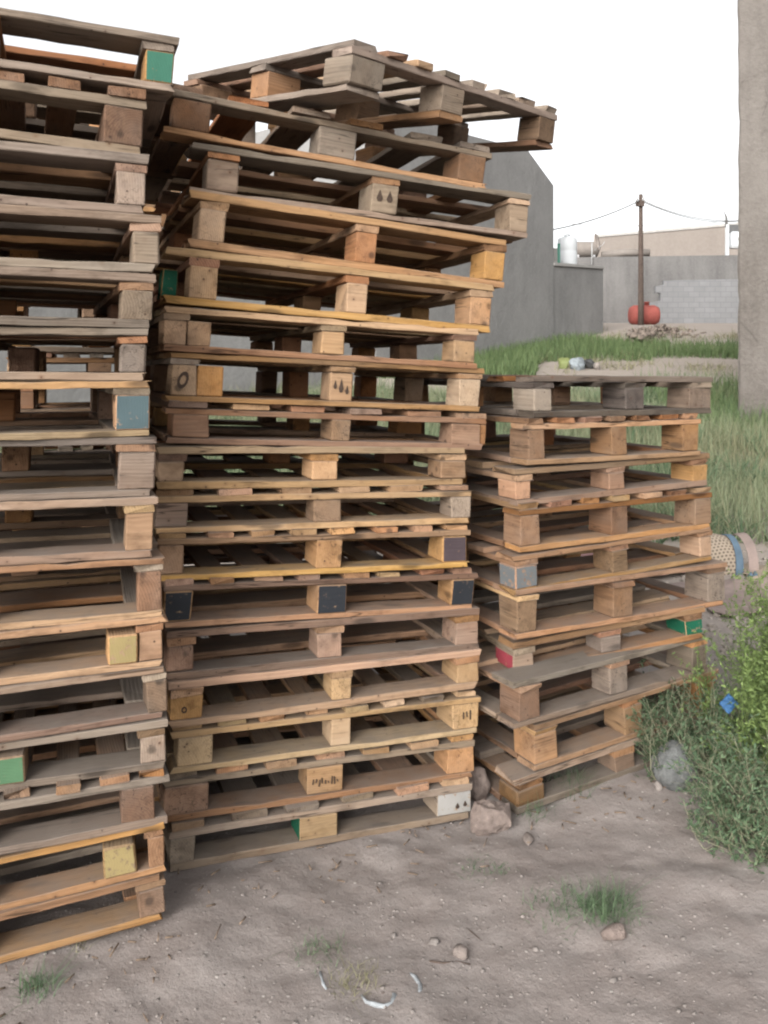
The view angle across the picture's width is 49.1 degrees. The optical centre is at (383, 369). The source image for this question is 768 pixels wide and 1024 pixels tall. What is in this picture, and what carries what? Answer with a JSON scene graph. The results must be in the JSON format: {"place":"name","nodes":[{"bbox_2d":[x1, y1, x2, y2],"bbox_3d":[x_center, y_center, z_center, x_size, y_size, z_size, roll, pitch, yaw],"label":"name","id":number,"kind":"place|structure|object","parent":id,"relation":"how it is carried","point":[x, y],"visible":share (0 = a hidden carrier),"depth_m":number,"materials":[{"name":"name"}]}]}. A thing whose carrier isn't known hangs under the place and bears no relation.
{"place":"outdoors","nodes":[
{"label":"outdoors","id":0,"kind":"place"},
{"bbox_2d":[21,389,90,411],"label":"wooden pallet","id":1,"kind":"object","parent":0,"point":[33,400],"visible":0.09,"depth_m":3.97,"materials":[{"name":"brown wood"}]},
{"bbox_2d":[6,352,113,371],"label":"wooden pallet","id":2,"kind":"object","parent":1,"relation":"on","point":[96,362],"visible":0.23,"depth_m":3.95,"materials":[{"name":"orange wood"}]},
{"bbox_2d":[7,345,113,354],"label":"wooden pallet","id":3,"kind":"object","parent":2,"relation":"on","point":[82,350],"visible":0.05,"depth_m":3.92,"materials":[{"name":"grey wood"}]},
{"bbox_2d":[17,296,153,317],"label":"wooden pallet","id":4,"kind":"object","parent":3,"relation":"on","point":[84,313],"visible":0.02,"depth_m":3.91,"materials":[{"name":"brown wood"}]},
{"bbox_2d":[143,204,166,228],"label":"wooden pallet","id":5,"kind":"object","parent":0,"point":[148,209],"visible":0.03,"depth_m":4.03,"materials":[{"name":"brown wood"}]},
{"bbox_2d":[0,0,738,247],"label":"sky","id":6,"kind":"structure","parent":0,"point":[644,93],"materials":[{"name":"white"}]},
{"bbox_2d":[0,323,767,1023],"bbox_3d":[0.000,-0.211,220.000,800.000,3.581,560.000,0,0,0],"label":"ground","id":7,"kind":"structure","parent":0,"point":[680,879],"depth_m":2.30,"materials":[{"name":"soil"}]},
{"bbox_2d":[5,943,81,1018],"bbox_3d":[-0.862,1.491,2.062,0.159,0.064,0.298,0,0,41],"label":"weed tuft","id":8,"kind":"object","parent":7,"relation":"on","point":[26,985],"visible":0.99,"depth_m":2.05,"materials":[{"name":"green plant"}]},
{"bbox_2d":[0,751,164,963],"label":"wooden pallet","id":9,"kind":"object","parent":7,"relation":"on","point":[143,903],"visible":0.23,"depth_m":2.27,"materials":[{"name":"beige wood"}]},
{"bbox_2d":[0,752,165,909],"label":"wooden pallet","id":10,"kind":"object","parent":9,"relation":"on","point":[132,854],"visible":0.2,"depth_m":2.24,"materials":[{"name":"beige wood"}]},
{"bbox_2d":[0,698,169,855],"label":"wooden pallet","id":11,"kind":"object","parent":10,"relation":"on","point":[139,803],"visible":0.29,"depth_m":2.24,"materials":[{"name":"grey wood"}]},
{"bbox_2d":[0,635,167,791],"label":"wooden pallet","id":12,"kind":"object","parent":11,"relation":"on","point":[145,744],"visible":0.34,"depth_m":2.26,"materials":[{"name":"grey wood"}]},
{"bbox_2d":[0,582,166,742],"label":"wooden pallet","id":13,"kind":"object","parent":12,"relation":"on","point":[144,691],"visible":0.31,"depth_m":2.27,"materials":[{"name":"brown wood"}]},
{"bbox_2d":[0,573,167,685],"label":"wooden pallet","id":14,"kind":"object","parent":13,"relation":"on","point":[136,643],"visible":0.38,"depth_m":2.27,"materials":[{"name":"beige wood"}]},
{"bbox_2d":[0,506,164,629],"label":"wooden pallet","id":15,"kind":"object","parent":14,"relation":"on","point":[141,584],"visible":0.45,"depth_m":2.29,"materials":[{"name":"beige wood"}]},
{"bbox_2d":[0,458,157,565],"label":"wooden pallet","id":16,"kind":"object","parent":15,"relation":"on","point":[128,520],"visible":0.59,"depth_m":2.27,"materials":[{"name":"brown wood"}]},
{"bbox_2d":[0,417,156,500],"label":"wooden pallet","id":17,"kind":"object","parent":16,"relation":"on","point":[131,468],"visible":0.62,"depth_m":2.27,"materials":[{"name":"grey wood"}]},
{"bbox_2d":[0,380,149,439],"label":"wooden pallet","id":18,"kind":"object","parent":17,"relation":"on","point":[119,408],"visible":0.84,"depth_m":2.26,"materials":[{"name":"brown wood"}]},
{"bbox_2d":[0,327,148,380],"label":"wooden pallet","id":19,"kind":"object","parent":18,"relation":"on","point":[30,363],"visible":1,"depth_m":2.25,"materials":[{"name":"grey wood"}]},
{"bbox_2d":[0,266,155,328],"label":"wooden pallet","id":20,"kind":"object","parent":19,"relation":"on","point":[118,299],"visible":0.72,"depth_m":2.27,"materials":[{"name":"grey wood"}]},
{"bbox_2d":[0,204,161,273],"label":"wooden pallet","id":21,"kind":"object","parent":20,"relation":"on","point":[50,237],"visible":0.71,"depth_m":2.30,"materials":[{"name":"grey wood"}]},
{"bbox_2d":[0,141,148,213],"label":"wooden pallet","id":22,"kind":"object","parent":21,"relation":"on","point":[122,181],"visible":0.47,"depth_m":2.27,"materials":[{"name":"grey wood"}]},
{"bbox_2d":[0,69,146,189],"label":"wooden pallet","id":23,"kind":"object","parent":22,"relation":"on","point":[120,109],"visible":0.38,"depth_m":2.25,"materials":[{"name":"grey wood"}]},
{"bbox_2d":[0,7,179,153],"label":"wooden pallet","id":24,"kind":"object","parent":23,"relation":"on","point":[151,71],"visible":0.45,"depth_m":2.29,"materials":[{"name":"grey wood"}]},
{"bbox_2d":[0,125,604,401],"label":"plaster house","id":25,"kind":"structure","parent":7,"relation":"on","point":[541,294],"depth_m":22.42,"materials":[{"name":"paint"}]},
{"bbox_2d":[554,243,559,262],"bbox_3d":[4.984,-3.281,24.700,0.380,0.860,0.060,0,0,0],"label":"roof screen","id":26,"kind":"object","parent":25,"relation":"on","point":[557,255],"visible":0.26,"depth_m":24.67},
{"bbox_2d":[557,233,576,263],"bbox_3d":[5.670,-3.531,26.000,0.594,1.359,0.594,0,0,0],"label":"water tank","id":27,"kind":"object","parent":25,"relation":"on","point":[568,247],"visible":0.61,"depth_m":25.74,"materials":[{"name":"white plastic"}]},
{"bbox_2d":[591,233,604,264],"bbox_3d":[8.931,-5.048,35.134,0.456,1.310,0.613,0,0,-5],"label":"satellite dish","id":28,"kind":"object","parent":25,"relation":"on","point":[597,243],"visible":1,"depth_m":35.22,"materials":[{"name":"grey metal"}]},
{"bbox_2d":[263,926,354,978],"bbox_3d":[-0.175,1.520,2.188,0.192,0.036,0.231,0,0,38],"label":"weed tuft","id":29,"kind":"object","parent":7,"relation":"on","point":[318,948],"visible":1,"depth_m":2.21,"materials":[{"name":"green plant"}]},
{"bbox_2d":[163,720,471,871],"bbox_3d":[-0.379,1.478,3.286,1.047,0.151,1.181,2,-1,-21],"label":"wooden pallet","id":30,"kind":"object","parent":7,"relation":"on","point":[315,822],"visible":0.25,"depth_m":2.77,"materials":[{"name":"brown wood"}]},
{"bbox_2d":[159,667,474,821],"bbox_3d":[-0.389,1.334,3.298,1.084,0.153,1.186,3,-1,-21],"label":"wooden pallet","id":31,"kind":"object","parent":30,"relation":"on","point":[184,796],"visible":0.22,"depth_m":2.79,"materials":[{"name":"beige wood"}]},
{"bbox_2d":[165,623,480,773],"bbox_3d":[-0.368,1.183,3.290,1.071,0.150,1.168,2,-1,-22],"label":"wooden pallet","id":32,"kind":"object","parent":31,"relation":"on","point":[190,749],"visible":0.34,"depth_m":2.81,"materials":[{"name":"brown wood"}]},
{"bbox_2d":[166,585,481,728],"bbox_3d":[-0.371,1.036,3.289,1.081,0.146,1.172,1,-1,-22],"label":"wooden pallet","id":33,"kind":"object","parent":32,"relation":"on","point":[457,670],"visible":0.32,"depth_m":2.84,"materials":[{"name":"beige wood"}]},
{"bbox_2d":[161,550,478,679],"bbox_3d":[-0.377,0.893,3.296,1.092,0.156,1.167,2,-1,-21],"label":"wooden pallet","id":34,"kind":"object","parent":33,"relation":"on","point":[454,629],"visible":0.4,"depth_m":2.85,"materials":[{"name":"brown wood"}]},
{"bbox_2d":[161,527,477,627],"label":"wooden pallet","id":35,"kind":"object","parent":34,"relation":"on","point":[326,593],"visible":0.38,"depth_m":2.82,"materials":[{"name":"beige wood"}]},
{"bbox_2d":[154,487,470,580],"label":"wooden pallet","id":36,"kind":"object","parent":35,"relation":"on","point":[445,547],"visible":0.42,"depth_m":2.81,"materials":[{"name":"brown wood"}]},
{"bbox_2d":[151,456,470,533],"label":"wooden pallet","id":37,"kind":"object","parent":36,"relation":"on","point":[323,508],"visible":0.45,"depth_m":2.79,"materials":[{"name":"brown wood"}]},
{"bbox_2d":[147,425,465,488],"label":"wooden pallet","id":38,"kind":"object","parent":37,"relation":"on","point":[319,466],"visible":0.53,"depth_m":2.81,"materials":[{"name":"brown wood"}]},
{"bbox_2d":[148,395,486,449],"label":"wooden pallet","id":39,"kind":"object","parent":38,"relation":"on","point":[179,422],"visible":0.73,"depth_m":2.85,"materials":[{"name":"brown wood"}]},
{"bbox_2d":[142,353,483,411],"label":"wooden pallet","id":40,"kind":"object","parent":39,"relation":"on","point":[181,376],"visible":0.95,"depth_m":2.90,"materials":[{"name":"beige wood"}]},
{"bbox_2d":[145,306,478,368],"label":"wooden pallet","id":41,"kind":"object","parent":40,"relation":"on","point":[172,329],"visible":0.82,"depth_m":2.84,"materials":[{"name":"beige wood"}]},
{"bbox_2d":[152,247,493,332],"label":"wooden pallet","id":42,"kind":"object","parent":41,"relation":"on","point":[192,278],"visible":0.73,"depth_m":2.88,"materials":[{"name":"brown wood"}]},
{"bbox_2d":[159,189,506,288],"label":"wooden pallet","id":43,"kind":"object","parent":42,"relation":"on","point":[350,241],"visible":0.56,"depth_m":2.93,"materials":[{"name":"beige wood"}]},
{"bbox_2d":[153,142,531,249],"bbox_3d":[-0.244,-0.587,3.341,1.227,0.164,1.172,4,-1,-21],"label":"wooden pallet","id":44,"kind":"object","parent":43,"relation":"on","point":[374,194],"visible":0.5,"depth_m":2.93,"materials":[{"name":"brown wood"}]},
{"bbox_2d":[145,83,491,214],"bbox_3d":[-0.358,-0.755,3.293,1.136,0.160,1.183,5,-2,-21],"label":"wooden pallet","id":45,"kind":"object","parent":44,"relation":"on","point":[184,125],"visible":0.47,"depth_m":2.81,"materials":[{"name":"brown wood"}]},
{"bbox_2d":[241,123,255,142],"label":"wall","id":46,"kind":"structure","parent":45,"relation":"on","point":[250,136],"depth_m":3.13,"materials":[{"name":"concrete"}]},
{"bbox_2d":[184,39,556,156],"bbox_3d":[-0.059,-0.975,3.174,1.013,0.154,1.032,0,9,-42],"label":"wooden pallet","id":47,"kind":"object","parent":45,"relation":"on","point":[343,82],"visible":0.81,"depth_m":2.85,"materials":[{"name":"brown wood"}]},
{"bbox_2d":[355,146,385,161],"bbox_3d":[-0.050,-0.870,3.612,0.103,0.148,0.124,0,0,-42],"label":"loose timber","id":48,"kind":"object","parent":45,"relation":"on","point":[365,154],"visible":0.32,"depth_m":3.56,"materials":[{"name":"brown wood"}]},
{"bbox_2d":[0,778,696,1023],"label":"splinters","id":49,"kind":"object","parent":7,"relation":"on","point":[140,959],"visible":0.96,"depth_m":2.56,"materials":[{"name":"brown wood"}]},
{"bbox_2d":[326,941,389,1013],"bbox_3d":[-0.061,1.511,2.093,0.188,0.040,0.275,0,0,8],"label":"weed tuft","id":50,"kind":"object","parent":7,"relation":"on","point":[361,976],"visible":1,"depth_m":2.08,"materials":[{"name":"green plant"}]},
{"bbox_2d":[361,992,396,1008],"bbox_3d":[-0.013,1.512,2.016,0.088,0.013,0.056,0,0,0],"label":"plastic scrap","id":51,"kind":"object","parent":7,"relation":"on","point":[376,1004],"visible":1,"depth_m":2.00,"materials":[{"name":"plastic"}]},
{"bbox_2d":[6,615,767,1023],"bbox_3d":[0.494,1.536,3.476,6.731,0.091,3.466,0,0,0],"label":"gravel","id":52,"kind":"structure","parent":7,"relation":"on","point":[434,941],"depth_m":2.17,"materials":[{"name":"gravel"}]},
{"bbox_2d":[452,943,467,959],"bbox_3d":[0.202,1.519,2.192,0.044,0.037,0.036,0,0,26],"label":"stone","id":53,"kind":"object","parent":7,"relation":"on","point":[459,951],"visible":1,"depth_m":2.18,"materials":[{"name":"stone"}]},
{"bbox_2d":[468,766,490,800],"bbox_3d":[0.342,1.512,3.077,0.074,0.120,0.091,0,0,-36],"label":"stone","id":54,"kind":"object","parent":7,"relation":"on","point":[481,783],"visible":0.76,"depth_m":3.05,"materials":[{"name":"stone"}]},
{"bbox_2d":[456,852,511,882],"bbox_3d":[0.315,1.543,2.606,0.216,0.042,0.217,0,0,0],"label":"weed tuft","id":55,"kind":"object","parent":7,"relation":"on","point":[485,867],"visible":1,"depth_m":2.60,"materials":[{"name":"green plant"}]},
{"bbox_2d":[470,798,511,835],"bbox_3d":[0.362,1.532,2.876,0.152,0.116,0.102,0,0,-13],"label":"stone","id":56,"kind":"object","parent":7,"relation":"on","point":[488,817],"visible":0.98,"depth_m":2.83,"materials":[{"name":"stone"}]},
{"bbox_2d":[523,832,533,844],"bbox_3d":[0.477,1.554,2.782,0.037,0.026,0.065,0,0,-2],"label":"clod","id":57,"kind":"object","parent":7,"relation":"on","point":[527,836],"visible":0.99,"depth_m":2.77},
{"bbox_2d":[304,550,767,665],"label":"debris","id":58,"kind":"object","parent":7,"relation":"on","point":[713,626],"visible":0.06,"depth_m":4.87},
{"bbox_2d":[516,790,572,826],"bbox_3d":[0.513,1.515,2.951,0.304,0.100,0.294,0,0,-43],"label":"weed tuft","id":59,"kind":"object","parent":7,"relation":"on","point":[537,811],"visible":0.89,"depth_m":2.93,"materials":[{"name":"green plant"}]},
{"bbox_2d":[377,330,737,378],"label":"grass","id":60,"kind":"structure","parent":7,"relation":"on","point":[583,347],"depth_m":21.28,"materials":[{"name":"green plant"}]},
{"bbox_2d":[512,872,608,940],"bbox_3d":[0.513,1.508,2.381,0.264,0.050,0.305,0,0,43],"label":"weed tuft","id":61,"kind":"object","parent":7,"relation":"on","point":[566,906],"visible":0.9,"depth_m":2.38,"materials":[{"name":"green plant"}]},
{"bbox_2d":[414,682,709,814],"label":"wooden pallet","id":62,"kind":"object","parent":7,"relation":"on","point":[515,784],"visible":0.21,"depth_m":3.11,"materials":[{"name":"brown wood"}]},
{"bbox_2d":[419,635,718,770],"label":"wooden pallet","id":63,"kind":"object","parent":62,"relation":"on","point":[535,746],"visible":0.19,"depth_m":3.16,"materials":[{"name":"beige wood"}]},
{"bbox_2d":[410,600,707,728],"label":"wooden pallet","id":64,"kind":"object","parent":63,"relation":"on","point":[517,705],"visible":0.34,"depth_m":3.10,"materials":[{"name":"grey wood"}]},
{"bbox_2d":[429,571,704,668],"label":"wooden pallet","id":65,"kind":"object","parent":64,"relation":"on","point":[672,628],"visible":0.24,"depth_m":3.27,"materials":[{"name":"beige wood"}]},
{"bbox_2d":[422,540,727,639],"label":"wooden pallet","id":66,"kind":"object","parent":65,"relation":"on","point":[515,619],"visible":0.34,"depth_m":3.21,"materials":[{"name":"beige wood"}]},
{"bbox_2d":[416,504,712,595],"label":"wooden pallet","id":67,"kind":"object","parent":66,"relation":"on","point":[518,570],"visible":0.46,"depth_m":3.19,"materials":[{"name":"beige wood"}]},
{"bbox_2d":[423,472,711,551],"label":"wooden pallet","id":68,"kind":"object","parent":67,"relation":"on","point":[607,515],"visible":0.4,"depth_m":3.20,"materials":[{"name":"beige wood"}]},
{"bbox_2d":[407,440,709,505],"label":"wooden pallet","id":69,"kind":"object","parent":68,"relation":"on","point":[512,480],"visible":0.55,"depth_m":3.19,"materials":[{"name":"brown wood"}]},
{"bbox_2d":[421,409,700,464],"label":"wooden pallet","id":70,"kind":"object","parent":69,"relation":"on","point":[531,439],"visible":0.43,"depth_m":3.17,"materials":[{"name":"brown wood"}]},
{"bbox_2d":[422,374,712,417],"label":"wooden pallet","id":71,"kind":"object","parent":70,"relation":"on","point":[541,396],"visible":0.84,"depth_m":3.25,"materials":[{"name":"grey wood"}]},
{"bbox_2d":[558,357,569,368],"bbox_3d":[4.156,-0.117,19.299,0.309,0.337,0.194,0,0,39],"label":"plastic bag","id":72,"kind":"object","parent":7,"relation":"on","point":[563,364],"visible":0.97,"depth_m":19.24,"materials":[{"name":"plastic"}]},
{"bbox_2d":[569,357,584,369],"bbox_3d":[4.416,-0.104,19.212,0.405,0.368,0.358,0,0,-40],"label":"plastic bag","id":73,"kind":"object","parent":7,"relation":"on","point":[577,363],"visible":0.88,"depth_m":19.09,"materials":[{"name":"plastic"}]},
{"bbox_2d":[543,757,612,803],"bbox_3d":[0.686,1.489,3.074,0.424,0.136,0.452,0,0,-33],"label":"weed tuft","id":74,"kind":"object","parent":7,"relation":"on","point":[577,779],"visible":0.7,"depth_m":3.08,"materials":[{"name":"green plant"}]},
{"bbox_2d":[474,324,737,375],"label":"track weeds","id":75,"kind":"object","parent":7,"relation":"on","point":[690,366],"visible":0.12,"depth_m":19.74,"materials":[{"name":"green plant"}]},
{"bbox_2d":[547,870,678,938],"bbox_3d":[0.626,1.485,2.356,0.398,0.093,0.357,0,0,13],"label":"weed tuft","id":76,"kind":"object","parent":7,"relation":"on","point":[605,909],"visible":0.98,"depth_m":2.36,"materials":[{"name":"green plant"}]},
{"bbox_2d":[601,923,625,940],"bbox_3d":[0.615,1.509,2.249,0.071,0.049,0.051,0,0,-21],"label":"stone","id":77,"kind":"object","parent":7,"relation":"on","point":[613,931],"visible":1,"depth_m":2.24,"materials":[{"name":"stone"}]},
{"bbox_2d":[635,194,644,324],"bbox_3d":[9.116,-3.798,29.976,0.340,4.919,0.257,0,0,0],"label":"utility pole","id":78,"kind":"object","parent":7,"relation":"on","point":[640,204],"visible":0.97,"depth_m":29.93,"materials":[{"name":"wood"}]},
{"bbox_2d":[554,200,639,229],"bbox_3d":[6.956,-5.042,27.251,0.044,1.968,6.809,0,0,39],"label":"power line","id":79,"kind":"object","parent":78,"relation":"attached to","point":[597,217],"visible":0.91,"depth_m":27.16,"materials":[{"name":"rubber"}]},
{"bbox_2d":[628,302,659,324],"bbox_3d":[9.595,-2.072,31.000,1.143,0.868,0.738,0,0,0],"label":"oil tank","id":80,"kind":"object","parent":7,"relation":"on","point":[651,314],"visible":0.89,"depth_m":30.71,"materials":[{"name":"metal"}]},
{"bbox_2d":[577,255,737,322],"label":"boundary wall","id":81,"kind":"structure","parent":7,"relation":"on","point":[620,286],"depth_m":35.22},
{"bbox_2d":[725,224,738,254],"bbox_3d":[15.133,-5.411,35.989,0.980,1.600,0.362,0,0,0],"label":"air conditioner","id":82,"kind":"object","parent":81,"relation":"on","point":[731,235],"visible":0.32,"depth_m":35.93,"materials":[{"name":"white plastic"}]},
{"bbox_2d":[623,324,705,343],"bbox_3d":[8.715,-1.096,26.109,2.574,0.826,6.488,0,0,18],"label":"rubble","id":83,"kind":"object","parent":7,"relation":"on","point":[643,332],"visible":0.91,"depth_m":25.31,"materials":[{"name":"stone"}]},
{"bbox_2d":[597,222,737,256],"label":"beige building","id":84,"kind":"structure","parent":7,"relation":"on","point":[701,240],"depth_m":48.35,"materials":[{"name":"paint"}]},
{"bbox_2d":[651,740,698,791],"bbox_3d":[1.064,1.461,3.094,0.167,0.191,0.171,0,0,1],"label":"boulder","id":85,"kind":"object","parent":7,"relation":"on","point":[669,779],"visible":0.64,"depth_m":3.03,"materials":[{"name":"grey stone"}]},
{"bbox_2d":[649,279,738,322],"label":"block wall","id":86,"kind":"structure","parent":7,"relation":"on","point":[698,301],"depth_m":33.56,"materials":[{"name":"concrete"}]},
{"bbox_2d":[626,659,766,781],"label":"bush","id":87,"kind":"object","parent":7,"relation":"on","point":[660,740],"visible":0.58,"depth_m":3.13,"materials":[{"name":"green plant"}]},
{"bbox_2d":[625,363,767,434],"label":"tall grass","id":88,"kind":"structure","parent":7,"relation":"on","point":[720,399],"depth_m":13.96,"materials":[{"name":"green plant"}]},
{"bbox_2d":[661,702,767,833],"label":"bush","id":89,"kind":"object","parent":7,"relation":"on","point":[746,775],"visible":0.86,"depth_m":2.82,"materials":[{"name":"green plant"}]},
{"bbox_2d":[671,576,767,615],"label":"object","id":90,"kind":"object","parent":7,"relation":"on","point":[730,591],"visible":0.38,"depth_m":5.48,"materials":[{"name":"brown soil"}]},
{"bbox_2d":[671,617,767,788],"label":"bush","id":91,"kind":"object","parent":7,"relation":"on","point":[749,686],"visible":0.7,"depth_m":3.12,"materials":[{"name":"green plant"}]},
{"bbox_2d":[719,693,738,713],"bbox_3d":[1.223,1.176,2.964,0.074,0.068,0.030,0,-30,-17],"label":"plastic scrap","id":92,"kind":"object","parent":91,"relation":"in","point":[728,708],"visible":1,"depth_m":2.96,"materials":[{"name":"plastic"}]},
{"bbox_2d":[676,764,767,873],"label":"bush","id":93,"kind":"object","parent":7,"relation":"on","point":[738,826],"visible":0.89,"depth_m":2.66,"materials":[{"name":"green plant"}]},
{"bbox_2d":[710,533,743,574],"bbox_3d":[2.493,1.374,6.241,0.257,0.289,0.264,0,0,0],"label":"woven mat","id":94,"kind":"object","parent":7,"relation":"on","point":[726,548],"visible":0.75,"depth_m":6.16,"materials":[{"name":"beige fabric"}]},
{"bbox_2d":[708,559,767,681],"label":"bush","id":95,"kind":"object","parent":7,"relation":"on","point":[748,615],"visible":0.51,"depth_m":3.89,"materials":[{"name":"green plant"}]},
{"bbox_2d":[709,552,767,726],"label":"bush","id":96,"kind":"object","parent":7,"relation":"on","point":[760,618],"visible":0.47,"depth_m":3.50,"materials":[{"name":"green plant"}]},
{"bbox_2d":[732,532,758,571],"bbox_3d":[2.682,1.370,6.229,0.083,0.297,0.259,0,0,-4],"label":"folded quilt","id":97,"kind":"object","parent":7,"relation":"on","point":[750,547],"visible":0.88,"depth_m":6.15,"materials":[{"name":"pink fabric"}]},
{"bbox_2d":[737,0,767,419],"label":"rough building","id":98,"kind":"structure","parent":7,"relation":"on","point":[752,267],"depth_m":12.94,"materials":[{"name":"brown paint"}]},
{"bbox_2d":[742,563,767,580],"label":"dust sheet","id":99,"kind":"object","parent":7,"relation":"on","point":[759,571],"visible":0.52,"depth_m":6.09,"materials":[{"name":"beige fabric"}]},
{"bbox_2d":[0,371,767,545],"bbox_3d":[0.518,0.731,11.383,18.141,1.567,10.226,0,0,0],"label":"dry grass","id":100,"kind":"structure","parent":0,"point":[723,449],"depth_m":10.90,"materials":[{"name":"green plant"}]},
{"bbox_2d":[0,374,767,547],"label":"meadow grass","id":101,"kind":"structure","parent":0,"point":[760,496],"depth_m":10.42,"materials":[{"name":"green plant"}]},
{"bbox_2d":[577,242,599,256],"bbox_3d":[8.749,-4.924,36.600,1.240,1.297,0.697,0,0,0],"label":"roof tank","id":102,"kind":"object","parent":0,"point":[583,249],"visible":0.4,"depth_m":36.29,"materials":[{"name":"grey metal"}]},
{"bbox_2d":[601,249,649,256],"bbox_3d":[10.432,-5.002,36.301,2.042,0.407,0.320,0,0,6],"label":"roof pipe","id":103,"kind":"object","parent":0,"point":[625,253],"visible":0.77,"depth_m":36.19,"materials":[{"name":"metal"}]},
{"bbox_2d":[560,221,728,225],"bbox_3d":[13.334,-7.064,40.000,9.907,0.450,0.028,0,0,0],"label":"power line","id":104,"kind":"object","parent":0,"point":[638,225],"visible":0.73,"depth_m":39.99,"materials":[{"name":"metal"}]},
{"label":"wooden pallet","id":105,"kind":"object","parent":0,"visible":0},
{"bbox_2d":[44,445,185,471],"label":"wooden pallet","id":106,"kind":"object","parent":105,"relation":"on","point":[85,448],"visible":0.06,"depth_m":3.90,"materials":[{"name":"beige wood"}]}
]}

